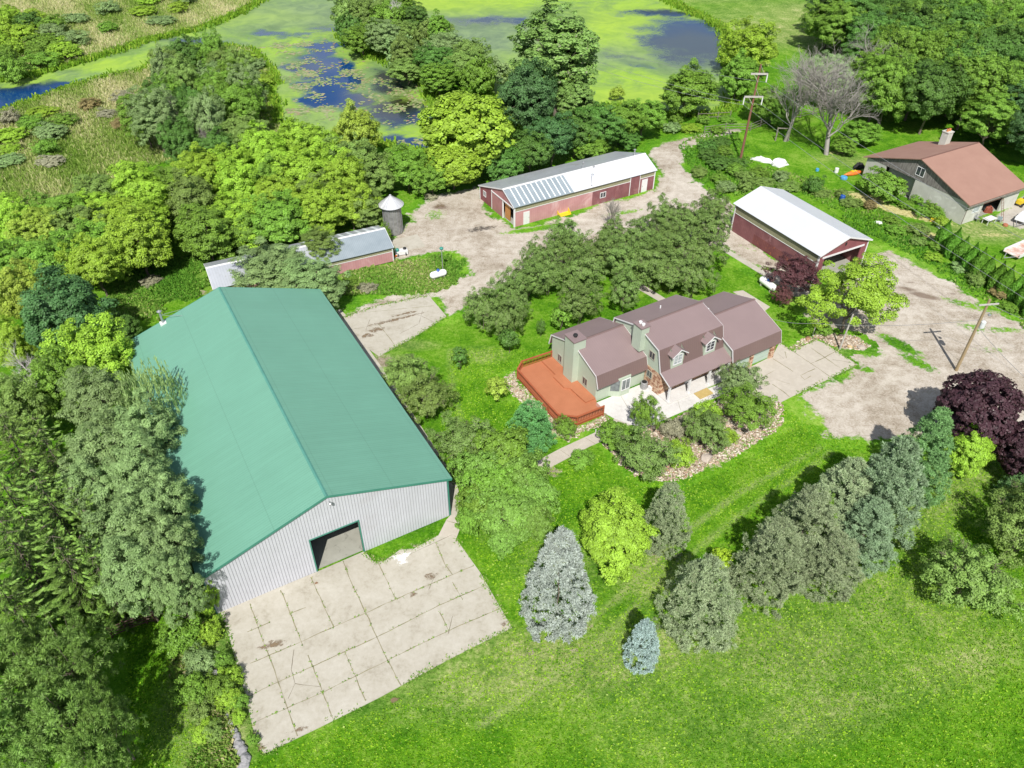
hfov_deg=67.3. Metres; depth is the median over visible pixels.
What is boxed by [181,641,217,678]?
shrub
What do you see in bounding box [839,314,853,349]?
post
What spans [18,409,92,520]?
spruce tree
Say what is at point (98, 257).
shade tree
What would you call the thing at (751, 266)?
footpath
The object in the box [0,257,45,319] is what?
maple tree
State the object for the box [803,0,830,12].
ash tree
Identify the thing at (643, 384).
air conditioner
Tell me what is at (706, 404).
shrub
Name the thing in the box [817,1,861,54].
ash tree
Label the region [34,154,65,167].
bush
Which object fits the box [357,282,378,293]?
shrub
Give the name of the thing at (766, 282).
propane tank
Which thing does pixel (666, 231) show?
apple tree
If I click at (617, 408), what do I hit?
patio
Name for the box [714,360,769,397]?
apple tree
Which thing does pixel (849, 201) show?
shrub
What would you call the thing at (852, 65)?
shade tree
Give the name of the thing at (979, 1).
maple tree
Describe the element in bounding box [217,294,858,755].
weeds
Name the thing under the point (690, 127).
shrub
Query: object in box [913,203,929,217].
shrub
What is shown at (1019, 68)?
shade tree
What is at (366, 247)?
shed
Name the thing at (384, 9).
bush
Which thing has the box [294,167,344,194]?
maple tree
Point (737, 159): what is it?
shrub
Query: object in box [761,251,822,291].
plum tree
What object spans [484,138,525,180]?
maple tree
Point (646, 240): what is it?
apple tree
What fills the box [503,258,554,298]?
apple tree
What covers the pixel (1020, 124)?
shade tree
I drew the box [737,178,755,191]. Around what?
shrub
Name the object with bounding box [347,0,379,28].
maple tree
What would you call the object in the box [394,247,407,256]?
pump cart
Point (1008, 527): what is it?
apple tree
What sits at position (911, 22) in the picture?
shade tree
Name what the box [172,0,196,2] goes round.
shrub
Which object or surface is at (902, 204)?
shrub
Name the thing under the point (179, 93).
maple tree
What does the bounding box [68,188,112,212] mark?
maple tree
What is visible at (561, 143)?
shade tree
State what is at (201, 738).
shrub
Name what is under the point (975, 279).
shrub
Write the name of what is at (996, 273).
arborvitae
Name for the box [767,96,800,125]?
maple tree
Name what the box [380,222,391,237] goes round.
maple tree
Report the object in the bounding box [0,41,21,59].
shrub
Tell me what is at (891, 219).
shrub
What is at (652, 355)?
window
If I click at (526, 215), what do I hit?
door
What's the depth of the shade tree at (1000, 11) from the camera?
157.08 m
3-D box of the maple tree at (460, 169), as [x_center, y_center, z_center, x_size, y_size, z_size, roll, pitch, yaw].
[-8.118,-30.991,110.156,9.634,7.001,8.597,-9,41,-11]
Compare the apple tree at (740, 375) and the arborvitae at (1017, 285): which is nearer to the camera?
the apple tree at (740, 375)
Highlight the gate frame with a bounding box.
[775,127,790,141]
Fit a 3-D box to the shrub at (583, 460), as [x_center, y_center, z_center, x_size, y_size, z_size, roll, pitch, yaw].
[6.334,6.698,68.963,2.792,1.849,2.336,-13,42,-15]
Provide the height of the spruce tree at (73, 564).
10.990 m
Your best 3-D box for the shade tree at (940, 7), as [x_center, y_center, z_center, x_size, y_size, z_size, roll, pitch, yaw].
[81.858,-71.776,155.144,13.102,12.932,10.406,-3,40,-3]
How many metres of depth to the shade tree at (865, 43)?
133.53 m
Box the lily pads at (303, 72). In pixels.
[251,36,427,144]
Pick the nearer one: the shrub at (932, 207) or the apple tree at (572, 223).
the apple tree at (572, 223)
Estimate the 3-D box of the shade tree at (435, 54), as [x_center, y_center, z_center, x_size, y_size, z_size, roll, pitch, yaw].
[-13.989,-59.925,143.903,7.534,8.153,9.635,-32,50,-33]
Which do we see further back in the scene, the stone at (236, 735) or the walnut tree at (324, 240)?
the walnut tree at (324, 240)
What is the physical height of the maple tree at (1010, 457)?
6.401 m
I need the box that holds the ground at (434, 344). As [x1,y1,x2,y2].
[0,0,1023,767]
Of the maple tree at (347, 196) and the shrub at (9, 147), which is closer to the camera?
the maple tree at (347, 196)
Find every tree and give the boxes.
[0,191,29,247]
[0,236,55,285]
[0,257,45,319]
[0,315,38,374]
[0,372,61,443]
[0,400,55,497]
[0,458,72,573]
[0,503,79,620]
[0,560,61,657]
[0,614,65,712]
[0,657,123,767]
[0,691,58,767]
[1,340,50,384]
[3,206,67,247]
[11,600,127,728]
[12,189,89,227]
[15,461,97,568]
[17,263,118,351]
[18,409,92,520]
[19,227,84,289]
[19,342,91,427]
[30,513,120,637]
[38,311,135,388]
[42,205,114,242]
[52,232,127,296]
[54,365,143,429]
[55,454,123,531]
[56,404,162,487]
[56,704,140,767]
[61,478,126,581]
[65,218,117,271]
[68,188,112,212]
[70,173,121,204]
[72,527,148,633]
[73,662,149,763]
[75,192,148,231]
[78,486,177,573]
[89,533,170,621]
[100,203,173,280]
[101,424,184,516]
[106,159,151,198]
[109,308,142,338]
[110,386,186,475]
[111,355,186,432]
[114,195,171,243]
[115,87,165,146]
[118,164,172,215]
[123,84,178,152]
[126,461,200,547]
[130,502,205,602]
[135,82,175,109]
[137,75,158,92]
[141,159,190,192]
[142,548,214,628]
[147,45,185,76]
[150,43,174,85]
[153,71,183,113]
[155,116,198,164]
[161,53,198,94]
[161,167,217,223]
[164,33,203,72]
[170,141,224,178]
[172,157,224,199]
[173,202,240,259]
[174,83,196,122]
[174,91,225,135]
[184,85,226,145]
[192,580,219,615]
[194,61,236,93]
[195,23,228,66]
[195,60,219,84]
[195,126,236,158]
[198,111,210,137]
[199,73,228,115]
[204,47,238,65]
[206,188,267,249]
[207,142,252,177]
[211,55,255,81]
[213,72,265,119]
[213,155,258,200]
[217,45,258,79]
[219,110,271,142]
[222,204,258,246]
[225,59,266,109]
[227,236,309,287]
[232,116,262,148]
[237,119,287,167]
[241,188,310,244]
[245,166,298,220]
[250,153,288,184]
[251,136,290,171]
[269,146,337,192]
[273,255,351,296]
[277,113,320,156]
[290,142,322,171]
[293,177,345,233]
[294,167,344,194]
[299,225,343,259]
[305,123,345,149]
[316,141,357,176]
[316,272,344,311]
[321,148,365,191]
[322,132,379,186]
[324,176,382,229]
[330,98,382,153]
[341,22,376,54]
[346,187,383,227]
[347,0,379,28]
[360,149,396,191]
[363,17,402,56]
[373,0,409,19]
[379,353,437,398]
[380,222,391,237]
[385,143,428,191]
[386,57,422,84]
[389,0,400,11]
[390,19,417,38]
[390,32,418,76]
[398,371,459,423]
[399,0,415,8]
[401,1,428,39]
[407,156,452,193]
[411,38,452,71]
[415,90,516,167]
[419,60,459,96]
[421,32,456,61]
[423,410,496,460]
[425,142,486,189]
[427,8,451,40]
[429,29,470,51]
[443,46,487,77]
[451,37,491,58]
[451,346,467,370]
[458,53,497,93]
[461,285,503,329]
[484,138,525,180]
[484,296,525,337]
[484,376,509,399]
[487,270,532,304]
[495,56,558,129]
[498,329,520,352]
[501,289,533,332]
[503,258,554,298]
[505,399,556,453]
[507,0,600,116]
[508,128,553,171]
[518,524,597,643]
[519,234,554,274]
[522,111,578,166]
[523,251,570,294]
[536,318,545,332]
[541,227,590,265]
[548,214,586,247]
[550,109,599,157]
[550,307,572,329]
[554,74,595,117]
[557,279,607,324]
[562,245,610,294]
[572,229,624,272]
[573,130,610,158]
[574,101,627,143]
[579,485,660,585]
[595,233,640,281]
[597,214,631,247]
[601,199,622,224]
[602,100,649,144]
[608,264,642,311]
[611,419,682,482]
[614,131,642,149]
[618,213,655,247]
[619,98,666,138]
[622,617,659,674]
[628,229,668,258]
[628,240,672,287]
[639,248,702,291]
[642,481,692,561]
[646,192,683,226]
[646,217,685,254]
[653,553,743,653]
[659,57,719,116]
[665,226,704,261]
[668,203,708,233]
[674,253,721,297]
[676,230,729,265]
[689,201,732,243]
[691,187,732,215]
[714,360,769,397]
[715,15,780,72]
[718,47,761,98]
[724,514,807,619]
[743,83,787,121]
[754,483,843,585]
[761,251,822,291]
[763,41,882,155]
[766,36,857,141]
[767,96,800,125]
[770,282,793,306]
[795,252,909,332]
[795,530,865,603]
[798,0,867,48]
[798,456,876,548]
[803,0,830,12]
[804,50,853,106]
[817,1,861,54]
[826,496,898,578]
[831,435,930,560]
[838,0,886,15]
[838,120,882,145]
[841,30,888,70]
[846,6,896,47]
[847,11,885,35]
[847,19,916,102]
[847,47,916,108]
[852,54,906,122]
[859,51,918,124]
[864,0,898,8]
[866,20,914,56]
[875,5,895,14]
[877,406,956,509]
[883,12,935,42]
[884,0,953,21]
[886,0,913,14]
[886,0,943,28]
[898,22,944,51]
[898,54,943,120]
[900,58,977,134]
[907,32,949,65]
[914,0,961,21]
[919,529,1023,623]
[920,19,975,42]
[931,20,990,52]
[933,368,1023,452]
[935,42,1018,129]
[936,38,991,116]
[943,422,997,477]
[945,3,995,30]
[951,0,996,15]
[955,0,995,15]
[955,91,1019,145]
[956,26,1023,69]
[964,17,1014,53]
[972,9,1023,37]
[972,487,1023,569]
[978,61,1023,100]
[986,79,1023,143]
[988,0,1023,13]
[990,3,1016,19]
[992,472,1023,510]
[993,420,1023,478]
[998,20,1023,59]
[1000,478,1023,514]
[1003,6,1023,21]
[1006,60,1023,87]
[1006,110,1023,153]
[1008,49,1023,78]
[1010,5,1023,18]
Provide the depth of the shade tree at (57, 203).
96.33 m
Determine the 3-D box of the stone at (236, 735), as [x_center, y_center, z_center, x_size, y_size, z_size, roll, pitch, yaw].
[-17.975,23.073,50.195,0.574,0.467,0.717,-9,41,-11]
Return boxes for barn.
[129,287,451,613]
[478,149,657,226]
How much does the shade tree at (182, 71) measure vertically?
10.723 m
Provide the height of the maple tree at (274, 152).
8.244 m
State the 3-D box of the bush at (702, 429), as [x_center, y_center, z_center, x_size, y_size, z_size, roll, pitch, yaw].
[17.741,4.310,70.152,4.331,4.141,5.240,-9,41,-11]
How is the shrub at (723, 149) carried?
on the ground at (434, 344)
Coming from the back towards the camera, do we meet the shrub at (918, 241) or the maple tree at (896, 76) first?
the maple tree at (896, 76)
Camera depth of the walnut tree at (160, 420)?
62.50 m
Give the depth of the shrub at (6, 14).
172.58 m
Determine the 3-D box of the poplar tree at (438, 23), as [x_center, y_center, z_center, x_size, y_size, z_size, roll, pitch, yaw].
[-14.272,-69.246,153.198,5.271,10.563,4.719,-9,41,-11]
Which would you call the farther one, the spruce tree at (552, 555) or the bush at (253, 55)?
the bush at (253, 55)
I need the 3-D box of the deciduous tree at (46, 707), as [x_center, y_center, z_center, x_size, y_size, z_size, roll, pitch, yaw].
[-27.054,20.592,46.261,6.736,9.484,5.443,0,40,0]
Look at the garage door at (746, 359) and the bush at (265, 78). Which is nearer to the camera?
the garage door at (746, 359)
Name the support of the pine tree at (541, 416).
on the ground at (434, 344)
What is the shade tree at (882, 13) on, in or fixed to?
on the ground at (434, 344)
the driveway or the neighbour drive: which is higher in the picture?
the neighbour drive
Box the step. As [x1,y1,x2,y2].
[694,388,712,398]
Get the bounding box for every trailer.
[1003,240,1023,257]
[1014,210,1023,225]
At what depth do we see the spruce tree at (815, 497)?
57.65 m
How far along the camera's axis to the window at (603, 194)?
108.17 m
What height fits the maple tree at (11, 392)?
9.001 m
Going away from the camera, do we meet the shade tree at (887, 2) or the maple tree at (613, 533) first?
the maple tree at (613, 533)
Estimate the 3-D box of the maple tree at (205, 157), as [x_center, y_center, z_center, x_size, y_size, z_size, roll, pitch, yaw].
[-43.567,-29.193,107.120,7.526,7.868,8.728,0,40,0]
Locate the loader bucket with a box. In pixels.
[557,208,570,216]
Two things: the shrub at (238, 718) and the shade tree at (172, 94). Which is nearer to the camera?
the shrub at (238, 718)
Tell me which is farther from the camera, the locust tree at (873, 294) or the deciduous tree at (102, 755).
the locust tree at (873, 294)
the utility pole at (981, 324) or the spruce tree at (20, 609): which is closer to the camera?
the spruce tree at (20, 609)
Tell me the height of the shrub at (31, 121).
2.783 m
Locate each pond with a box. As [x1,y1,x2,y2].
[0,0,431,147]
[408,0,730,123]
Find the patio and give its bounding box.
[597,383,731,426]
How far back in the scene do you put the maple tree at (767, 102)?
128.96 m
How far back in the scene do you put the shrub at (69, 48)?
155.62 m
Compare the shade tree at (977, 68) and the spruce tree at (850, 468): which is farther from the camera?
the shade tree at (977, 68)
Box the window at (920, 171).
[915,166,925,177]
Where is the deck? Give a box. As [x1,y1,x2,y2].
[517,350,604,425]
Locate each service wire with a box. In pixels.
[771,318,973,325]
[980,330,1022,375]
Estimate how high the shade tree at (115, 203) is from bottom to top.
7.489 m
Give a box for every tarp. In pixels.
[750,156,772,162]
[770,158,788,167]
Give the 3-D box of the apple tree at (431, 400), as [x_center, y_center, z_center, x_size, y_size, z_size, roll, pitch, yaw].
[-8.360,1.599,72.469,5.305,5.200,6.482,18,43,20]
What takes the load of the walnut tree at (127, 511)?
on the ground at (434, 344)
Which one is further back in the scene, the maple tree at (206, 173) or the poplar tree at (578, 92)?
the poplar tree at (578, 92)
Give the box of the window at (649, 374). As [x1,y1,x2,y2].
[646,369,651,379]
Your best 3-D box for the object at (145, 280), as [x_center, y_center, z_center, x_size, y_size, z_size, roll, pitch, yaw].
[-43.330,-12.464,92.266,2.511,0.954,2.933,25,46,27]
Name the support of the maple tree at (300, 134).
on the ground at (434, 344)
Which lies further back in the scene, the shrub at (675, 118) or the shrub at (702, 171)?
the shrub at (675, 118)
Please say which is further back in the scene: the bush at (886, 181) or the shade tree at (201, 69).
the shade tree at (201, 69)
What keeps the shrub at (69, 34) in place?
on the ground at (434, 344)
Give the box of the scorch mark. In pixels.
[469,226,493,231]
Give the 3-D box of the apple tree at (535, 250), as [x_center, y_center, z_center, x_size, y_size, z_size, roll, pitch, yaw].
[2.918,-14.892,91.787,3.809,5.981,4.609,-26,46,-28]
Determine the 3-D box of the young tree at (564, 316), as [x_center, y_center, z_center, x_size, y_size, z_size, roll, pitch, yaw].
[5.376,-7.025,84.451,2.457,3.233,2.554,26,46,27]
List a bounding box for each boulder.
[701,453,712,462]
[857,345,865,350]
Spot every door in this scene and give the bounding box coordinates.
[523,211,529,224]
[614,182,629,199]
[629,175,639,195]
[641,178,647,191]
[735,356,749,368]
[752,348,769,363]
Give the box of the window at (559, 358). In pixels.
[557,353,561,363]
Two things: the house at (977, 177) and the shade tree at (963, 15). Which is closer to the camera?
the house at (977, 177)
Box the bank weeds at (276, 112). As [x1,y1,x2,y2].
[0,0,749,154]
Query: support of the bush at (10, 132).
on the ground at (434, 344)
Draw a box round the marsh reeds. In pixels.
[0,0,279,203]
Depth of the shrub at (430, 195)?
109.48 m
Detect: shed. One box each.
[204,225,393,289]
[730,186,872,282]
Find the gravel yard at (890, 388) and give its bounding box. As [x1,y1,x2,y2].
[334,122,1023,465]
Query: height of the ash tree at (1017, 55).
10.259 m
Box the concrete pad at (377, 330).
[343,296,445,355]
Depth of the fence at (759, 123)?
129.40 m
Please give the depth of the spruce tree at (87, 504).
55.42 m
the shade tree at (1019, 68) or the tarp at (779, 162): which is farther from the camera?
the shade tree at (1019, 68)
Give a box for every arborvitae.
[934,219,952,245]
[943,227,962,259]
[952,236,970,261]
[960,242,980,272]
[967,247,988,275]
[977,255,995,280]
[986,260,1006,288]
[996,264,1015,297]
[1004,273,1023,302]
[1013,288,1023,309]
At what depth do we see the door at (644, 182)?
111.11 m
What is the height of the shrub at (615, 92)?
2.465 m
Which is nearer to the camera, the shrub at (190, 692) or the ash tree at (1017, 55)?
the shrub at (190, 692)
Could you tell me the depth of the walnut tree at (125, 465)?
58.49 m
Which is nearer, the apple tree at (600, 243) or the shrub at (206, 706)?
the shrub at (206, 706)
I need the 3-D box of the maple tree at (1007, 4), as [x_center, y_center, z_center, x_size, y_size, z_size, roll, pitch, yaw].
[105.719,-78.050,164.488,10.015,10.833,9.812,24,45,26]
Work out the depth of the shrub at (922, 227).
101.67 m
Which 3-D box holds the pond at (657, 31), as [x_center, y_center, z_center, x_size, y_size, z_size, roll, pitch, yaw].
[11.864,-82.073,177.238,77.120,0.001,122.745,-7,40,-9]
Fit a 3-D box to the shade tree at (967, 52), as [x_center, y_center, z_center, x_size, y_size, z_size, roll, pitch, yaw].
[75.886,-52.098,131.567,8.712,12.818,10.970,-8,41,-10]
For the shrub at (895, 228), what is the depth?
102.01 m
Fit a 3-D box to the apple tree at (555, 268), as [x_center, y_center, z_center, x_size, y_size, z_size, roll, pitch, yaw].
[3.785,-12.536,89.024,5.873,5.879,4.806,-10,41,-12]
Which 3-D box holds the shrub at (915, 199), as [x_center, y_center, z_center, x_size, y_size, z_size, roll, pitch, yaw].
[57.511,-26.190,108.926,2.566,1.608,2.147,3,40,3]
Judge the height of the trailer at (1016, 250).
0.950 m
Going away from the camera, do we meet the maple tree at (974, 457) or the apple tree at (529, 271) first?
the maple tree at (974, 457)
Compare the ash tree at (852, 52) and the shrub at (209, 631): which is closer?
the shrub at (209, 631)
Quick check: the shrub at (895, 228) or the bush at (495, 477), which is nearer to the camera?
the bush at (495, 477)
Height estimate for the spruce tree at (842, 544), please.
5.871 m
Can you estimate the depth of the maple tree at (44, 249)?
86.37 m
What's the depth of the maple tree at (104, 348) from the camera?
71.79 m
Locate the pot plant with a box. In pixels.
[983,206,992,213]
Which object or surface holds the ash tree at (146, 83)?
on the ground at (434, 344)
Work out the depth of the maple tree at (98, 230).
90.71 m
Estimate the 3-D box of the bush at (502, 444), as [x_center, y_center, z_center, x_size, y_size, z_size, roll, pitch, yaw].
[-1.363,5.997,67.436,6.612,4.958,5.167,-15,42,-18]
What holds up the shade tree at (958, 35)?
on the ground at (434, 344)
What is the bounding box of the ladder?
[1001,202,1003,221]
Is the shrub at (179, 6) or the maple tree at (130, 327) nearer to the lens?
the maple tree at (130, 327)
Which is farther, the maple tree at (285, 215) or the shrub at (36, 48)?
the shrub at (36, 48)
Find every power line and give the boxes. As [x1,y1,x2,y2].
[571,59,1021,296]
[599,47,1023,239]
[600,62,1022,275]
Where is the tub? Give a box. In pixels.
[840,175,847,179]
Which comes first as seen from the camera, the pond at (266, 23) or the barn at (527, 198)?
the barn at (527, 198)
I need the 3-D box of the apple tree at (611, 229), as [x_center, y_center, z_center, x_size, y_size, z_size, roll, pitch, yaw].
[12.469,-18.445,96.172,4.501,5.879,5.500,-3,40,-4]
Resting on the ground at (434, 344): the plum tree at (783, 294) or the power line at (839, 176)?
the plum tree at (783, 294)
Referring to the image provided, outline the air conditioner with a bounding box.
[640,380,647,389]
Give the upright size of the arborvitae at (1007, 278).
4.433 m
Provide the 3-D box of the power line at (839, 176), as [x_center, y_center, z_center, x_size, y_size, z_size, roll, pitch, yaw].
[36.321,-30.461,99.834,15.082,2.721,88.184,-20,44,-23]
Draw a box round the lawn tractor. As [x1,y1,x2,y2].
[1014,197,1023,207]
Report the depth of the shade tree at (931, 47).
132.60 m
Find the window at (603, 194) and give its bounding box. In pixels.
[600,191,605,197]
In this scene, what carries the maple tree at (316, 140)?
on the ground at (434, 344)
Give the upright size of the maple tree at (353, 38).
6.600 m
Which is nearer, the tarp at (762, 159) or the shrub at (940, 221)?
the shrub at (940, 221)
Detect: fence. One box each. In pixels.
[106,612,156,637]
[698,110,731,118]
[704,106,825,132]
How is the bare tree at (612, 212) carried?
on the ground at (434, 344)
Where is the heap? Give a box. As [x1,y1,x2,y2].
[853,162,864,169]
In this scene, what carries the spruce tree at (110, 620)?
on the ground at (434, 344)
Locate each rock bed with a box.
[497,366,613,448]
[776,328,879,355]
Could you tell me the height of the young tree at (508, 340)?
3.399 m
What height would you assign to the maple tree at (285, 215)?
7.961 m
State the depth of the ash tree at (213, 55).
137.03 m
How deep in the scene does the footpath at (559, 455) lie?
70.93 m
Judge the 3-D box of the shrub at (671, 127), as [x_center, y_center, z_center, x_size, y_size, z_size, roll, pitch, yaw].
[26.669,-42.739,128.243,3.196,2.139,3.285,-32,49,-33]
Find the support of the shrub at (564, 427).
on the rock bed at (560, 443)
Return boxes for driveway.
[743,340,855,402]
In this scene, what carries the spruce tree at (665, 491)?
on the ground at (434, 344)
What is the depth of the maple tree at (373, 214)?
99.41 m
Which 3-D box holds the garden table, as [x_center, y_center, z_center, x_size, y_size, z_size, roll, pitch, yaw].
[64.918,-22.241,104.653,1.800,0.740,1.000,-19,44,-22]
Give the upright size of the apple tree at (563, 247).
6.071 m
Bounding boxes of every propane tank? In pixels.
[430,269,446,279]
[759,276,775,292]
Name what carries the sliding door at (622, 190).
in the barn at (527, 198)
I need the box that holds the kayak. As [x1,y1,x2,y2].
[844,170,862,175]
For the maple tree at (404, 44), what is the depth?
146.01 m
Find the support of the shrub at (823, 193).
on the ground at (434, 344)
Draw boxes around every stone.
[233,732,240,741]
[233,740,244,749]
[237,745,247,756]
[237,762,249,767]
[240,752,250,762]
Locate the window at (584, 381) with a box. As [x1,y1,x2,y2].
[582,376,587,386]
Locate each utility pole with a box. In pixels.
[739,64,767,158]
[954,299,998,370]
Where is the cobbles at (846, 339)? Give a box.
[789,332,870,349]
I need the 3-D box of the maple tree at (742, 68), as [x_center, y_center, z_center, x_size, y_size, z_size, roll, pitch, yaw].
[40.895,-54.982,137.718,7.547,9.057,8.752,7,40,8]
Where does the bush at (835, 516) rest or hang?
on the ground at (434, 344)
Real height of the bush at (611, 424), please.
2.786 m
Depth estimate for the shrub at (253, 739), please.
49.77 m
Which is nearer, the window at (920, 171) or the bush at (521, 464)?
the bush at (521, 464)
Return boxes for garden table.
[981,215,997,225]
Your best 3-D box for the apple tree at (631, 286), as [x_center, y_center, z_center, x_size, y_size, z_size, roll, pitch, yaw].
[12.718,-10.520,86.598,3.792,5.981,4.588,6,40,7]
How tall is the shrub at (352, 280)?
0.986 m
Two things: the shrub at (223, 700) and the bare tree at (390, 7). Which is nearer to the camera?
the shrub at (223, 700)
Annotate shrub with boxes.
[0,8,15,22]
[0,16,11,35]
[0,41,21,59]
[0,51,15,76]
[0,57,33,82]
[0,106,20,124]
[0,140,23,154]
[2,20,40,40]
[11,11,41,27]
[14,113,44,129]
[19,8,46,18]
[19,50,62,68]
[22,42,47,54]
[29,138,60,157]
[34,23,66,34]
[45,111,79,127]
[46,35,84,62]
[55,28,91,44]
[76,97,101,110]
[93,0,121,13]
[96,107,117,117]
[108,89,138,100]
[109,118,125,129]
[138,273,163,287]
[152,612,203,660]
[166,670,215,708]
[167,1,188,13]
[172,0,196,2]
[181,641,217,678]
[186,694,215,725]
[189,715,217,744]
[196,615,224,645]
[201,717,224,742]
[202,669,236,702]
[211,682,240,711]
[213,645,234,673]
[217,665,245,686]
[226,687,249,711]
[232,707,246,727]
[246,731,260,746]
[260,82,269,93]
[277,122,298,131]
[341,274,357,285]
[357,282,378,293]
[424,192,438,200]
[552,413,576,439]
[568,448,595,471]
[609,85,624,98]
[629,391,665,429]
[642,458,660,475]
[658,416,693,439]
[663,122,681,133]
[664,438,697,467]
[668,111,683,122]
[679,123,702,133]
[690,165,707,178]
[692,399,723,422]
[695,115,709,123]
[697,147,718,159]
[698,138,719,151]
[708,124,725,133]
[710,170,727,185]
[712,547,734,569]
[713,426,740,446]
[715,180,736,191]
[716,145,733,155]
[718,115,737,123]
[725,162,746,175]
[726,155,749,167]
[734,168,754,180]
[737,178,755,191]
[748,165,770,178]
[752,176,776,186]
[773,170,790,182]
[777,180,800,191]
[802,174,826,191]
[810,188,831,197]
[815,319,833,335]
[830,135,857,154]
[834,188,851,197]
[839,196,863,207]
[862,200,877,210]
[883,215,902,223]
[885,224,907,234]
[897,199,913,209]
[905,222,932,235]
[910,194,923,202]
[911,236,927,246]
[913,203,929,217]
[923,250,944,262]
[924,199,942,211]
[926,237,943,251]
[928,208,945,218]
[933,215,952,227]
[951,261,966,272]
[966,271,987,287]
[987,286,1006,299]
[999,300,1020,312]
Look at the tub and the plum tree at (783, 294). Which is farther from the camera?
the tub
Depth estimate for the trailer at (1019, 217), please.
104.66 m
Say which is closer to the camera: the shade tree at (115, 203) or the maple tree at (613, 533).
the maple tree at (613, 533)
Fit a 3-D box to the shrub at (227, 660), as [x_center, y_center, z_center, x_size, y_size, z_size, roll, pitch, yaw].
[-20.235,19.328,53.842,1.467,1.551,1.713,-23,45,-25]
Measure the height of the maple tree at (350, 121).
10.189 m
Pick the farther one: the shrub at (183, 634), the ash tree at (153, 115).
the ash tree at (153, 115)
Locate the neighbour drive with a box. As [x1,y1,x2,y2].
[979,190,1023,234]
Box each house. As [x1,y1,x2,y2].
[549,291,781,404]
[862,128,1023,224]
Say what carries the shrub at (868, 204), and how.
on the ground at (434, 344)
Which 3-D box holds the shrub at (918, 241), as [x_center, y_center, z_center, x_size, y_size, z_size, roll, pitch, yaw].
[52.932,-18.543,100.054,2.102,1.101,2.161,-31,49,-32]
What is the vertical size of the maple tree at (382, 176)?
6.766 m
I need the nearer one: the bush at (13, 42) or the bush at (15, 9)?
the bush at (13, 42)
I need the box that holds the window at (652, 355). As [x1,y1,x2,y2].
[649,350,655,360]
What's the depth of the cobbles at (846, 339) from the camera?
83.83 m
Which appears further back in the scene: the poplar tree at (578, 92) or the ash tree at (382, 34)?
the ash tree at (382, 34)
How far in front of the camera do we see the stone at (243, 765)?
48.68 m
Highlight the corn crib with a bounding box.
[378,194,403,235]
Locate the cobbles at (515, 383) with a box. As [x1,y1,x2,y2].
[504,370,609,441]
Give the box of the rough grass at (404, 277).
[106,131,1023,767]
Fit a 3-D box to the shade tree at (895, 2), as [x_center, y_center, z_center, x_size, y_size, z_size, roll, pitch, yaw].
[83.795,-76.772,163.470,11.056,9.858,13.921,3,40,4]
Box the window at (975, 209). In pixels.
[971,205,980,213]
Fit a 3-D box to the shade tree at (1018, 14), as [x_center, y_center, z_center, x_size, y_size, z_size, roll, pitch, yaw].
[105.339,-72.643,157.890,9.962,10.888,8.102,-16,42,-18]
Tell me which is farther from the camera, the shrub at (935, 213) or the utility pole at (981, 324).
the shrub at (935, 213)
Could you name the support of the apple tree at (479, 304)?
on the ground at (434, 344)
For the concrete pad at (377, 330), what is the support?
on the gravel yard at (890, 388)
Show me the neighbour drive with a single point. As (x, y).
(1010, 214)
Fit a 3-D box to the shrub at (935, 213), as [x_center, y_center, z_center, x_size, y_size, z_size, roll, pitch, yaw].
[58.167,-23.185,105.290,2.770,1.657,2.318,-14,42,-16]
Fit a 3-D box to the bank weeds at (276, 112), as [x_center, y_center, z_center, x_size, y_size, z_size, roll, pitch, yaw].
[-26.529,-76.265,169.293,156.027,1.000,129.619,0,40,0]
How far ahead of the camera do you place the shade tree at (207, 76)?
126.14 m
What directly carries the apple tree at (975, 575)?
on the ground at (434, 344)
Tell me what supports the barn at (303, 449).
on the ground at (434, 344)
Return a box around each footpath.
[337,309,460,515]
[438,515,460,538]
[537,419,630,467]
[611,272,664,300]
[721,246,804,296]
[734,290,769,310]
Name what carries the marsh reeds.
on the ground at (434, 344)
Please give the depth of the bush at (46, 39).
159.69 m
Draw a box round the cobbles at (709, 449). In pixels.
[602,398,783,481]
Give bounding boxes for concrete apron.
[221,535,511,752]
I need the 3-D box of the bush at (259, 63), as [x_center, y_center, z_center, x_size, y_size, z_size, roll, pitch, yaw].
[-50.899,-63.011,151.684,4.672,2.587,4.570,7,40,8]
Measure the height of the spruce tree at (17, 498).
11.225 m
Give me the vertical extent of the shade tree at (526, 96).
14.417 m
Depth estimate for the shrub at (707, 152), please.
119.83 m
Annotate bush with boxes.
[0,4,22,16]
[0,30,8,44]
[0,37,26,52]
[0,126,30,143]
[0,152,25,168]
[19,32,64,46]
[25,105,61,117]
[31,121,68,139]
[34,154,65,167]
[36,13,65,30]
[61,13,90,22]
[96,21,118,33]
[127,5,157,15]
[134,0,160,3]
[144,15,177,24]
[241,50,260,58]
[248,57,266,68]
[256,74,272,86]
[329,0,354,25]
[334,10,363,40]
[369,0,405,31]
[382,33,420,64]
[411,16,450,50]
[445,447,501,489]
[454,483,504,522]
[454,507,479,536]
[456,463,525,505]
[461,423,529,466]
[463,485,540,542]
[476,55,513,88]
[487,521,524,560]
[500,447,550,494]
[510,504,555,540]
[514,471,560,513]
[596,419,640,450]
[681,406,731,454]
[706,154,729,170]
[708,137,731,146]
[715,382,780,430]
[799,490,838,543]
[858,165,908,201]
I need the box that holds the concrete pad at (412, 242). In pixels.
[391,234,424,249]

